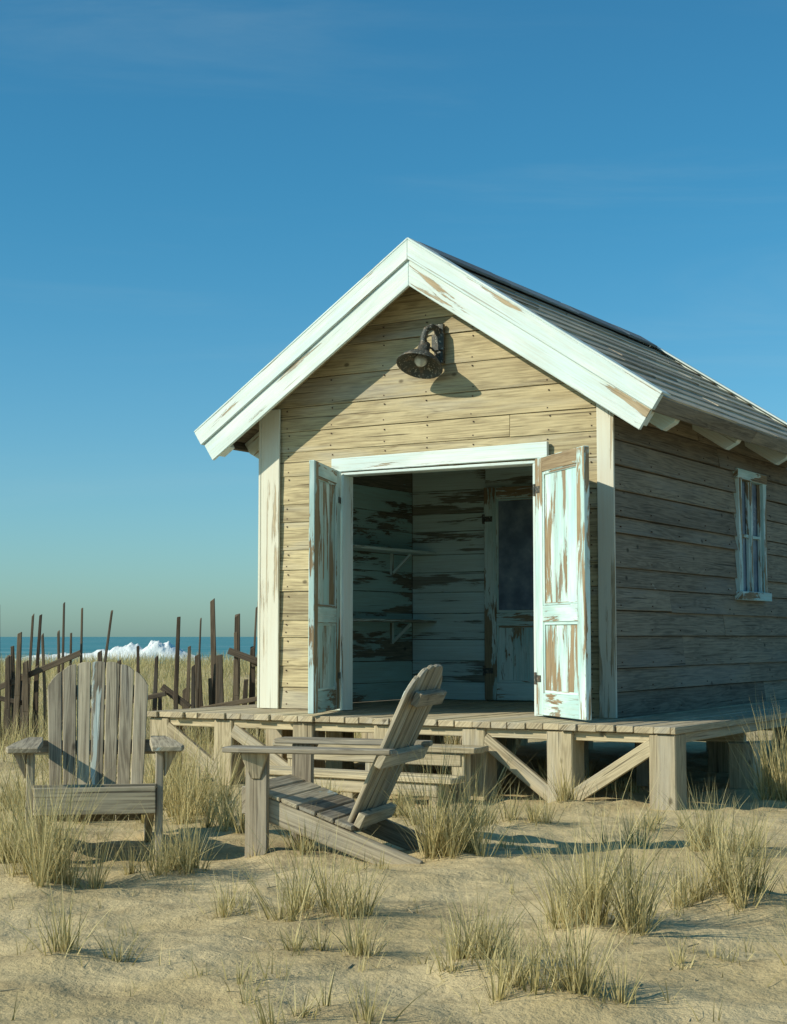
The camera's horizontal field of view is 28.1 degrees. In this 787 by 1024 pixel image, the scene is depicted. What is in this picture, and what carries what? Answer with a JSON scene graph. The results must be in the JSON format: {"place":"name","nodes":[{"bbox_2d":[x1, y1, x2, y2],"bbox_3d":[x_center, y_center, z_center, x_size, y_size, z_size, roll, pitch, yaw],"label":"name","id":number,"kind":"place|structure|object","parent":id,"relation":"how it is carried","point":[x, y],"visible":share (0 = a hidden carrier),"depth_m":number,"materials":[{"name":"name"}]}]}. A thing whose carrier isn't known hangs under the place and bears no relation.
{"place":"outdoors","nodes":[
{"label":"outdoors","id":0,"kind":"place"},
{"bbox_2d":[0,637,257,663],"bbox_3d":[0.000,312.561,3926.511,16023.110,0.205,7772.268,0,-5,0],"label":"sea","id":1,"kind":"structure","parent":0,"point":[94,644],"depth_m":424.96,"materials":[{"name":"liquid"}]},
{"bbox_2d":[0,640,233,661],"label":"breaking wave","id":2,"kind":"object","parent":1,"relation":"on","point":[158,647],"visible":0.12,"depth_m":137.56,"materials":[{"name":"liquid"}]},
{"bbox_2d":[0,664,786,1023],"bbox_3d":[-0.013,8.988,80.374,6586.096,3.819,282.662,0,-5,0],"label":"sand ground","id":3,"kind":"structure","parent":0,"point":[90,990],"depth_m":6.13,"materials":[{"name":"beige sand"}]},
{"bbox_2d":[5,661,183,860],"bbox_3d":[-1.615,1.340,8.556,0.910,1.039,1.033,1,-5,-10],"label":"adirondack chair","id":4,"kind":"object","parent":3,"relation":"on","point":[55,747],"visible":0.83,"depth_m":8.79,"materials":[{"name":"grey wood"}]},
{"bbox_2d":[0,598,274,745],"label":"driftwood fence","id":5,"kind":"object","parent":3,"relation":"on","point":[16,698],"visible":0.49,"depth_m":16.70,"materials":[{"name":"wood"}]},
{"bbox_2d":[0,649,461,763],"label":"dune grass","id":6,"kind":"structure","parent":3,"relation":"on","point":[168,662],"depth_m":28.03,"materials":[{"name":"plant"}]},
{"bbox_2d":[222,664,446,864],"bbox_3d":[-0.256,1.323,8.325,1.035,1.038,0.910,-1,-5,17],"label":"adirondack chair","id":7,"kind":"object","parent":3,"relation":"on","point":[368,811],"visible":0.97,"depth_m":8.09,"materials":[{"name":"grey wood"}]},
{"bbox_2d":[0,690,786,1023],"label":"beach grass","id":8,"kind":"structure","parent":3,"relation":"on","point":[196,804],"depth_m":6.64,"materials":[{"name":"plant"}]},
{"bbox_2d":[147,699,786,810],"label":"timber deck","id":9,"kind":"structure","parent":3,"relation":"on","point":[657,754],"depth_m":11.25,"materials":[{"name":"brown wood"}]},
{"bbox_2d":[194,237,786,719],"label":"beach hut","id":10,"kind":"object","parent":9,"relation":"on","point":[476,483],"visible":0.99,"depth_m":12.71,"materials":[{"name":"beige wood"}]},
{"bbox_2d":[308,460,340,713],"bbox_3d":[-0.533,0.589,12.213,0.060,1.900,0.882,-1,-5,11],"label":"door leaf left","id":11,"kind":"structure","parent":10,"relation":"in","point":[324,674],"depth_m":12.14,"materials":[{"name":"blue paint"}]},
{"bbox_2d":[482,485,533,700],"bbox_3d":[1.159,0.737,14.395,0.752,1.960,0.060,-3,-5,31],"label":"inner door","id":12,"kind":"structure","parent":10,"relation":"in","point":[507,518],"depth_m":14.45,"materials":[{"name":"blue paint"}]},
{"bbox_2d":[533,446,591,719],"bbox_3d":[1.204,0.518,11.310,0.060,1.900,0.882,1,-5,-18],"label":"door leaf right","id":13,"kind":"structure","parent":10,"relation":"in","point":[562,676],"depth_m":11.26,"materials":[{"name":"blue paint"}]},
{"bbox_2d":[742,481,757,591],"bbox_3d":[3.185,0.229,14.191,0.004,1.020,0.620,-3,-5,31],"label":"window glass","id":14,"kind":"structure","parent":10,"relation":"in","point":[754,493],"depth_m":14.34,"materials":[{"name":"glass"}]},
{"bbox_2d":[732,468,771,601],"bbox_3d":[3.222,0.217,14.169,0.100,1.160,0.820,-3,-5,31],"label":"window frame","id":15,"kind":"structure","parent":10,"relation":"in","point":[740,475],"depth_m":14.16,"materials":[{"name":"blue paint"}]},
{"bbox_2d":[0,802,786,1021],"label":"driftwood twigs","id":16,"kind":"object","parent":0,"point":[695,979],"visible":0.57,"depth_m":6.29,"materials":[{"name":"brown wood"}]},
{"bbox_2d":[0,0,786,636],"label":"sky","id":17,"kind":"structure","parent":0,"point":[187,187],"materials":[{"name":"blue"}]}
]}

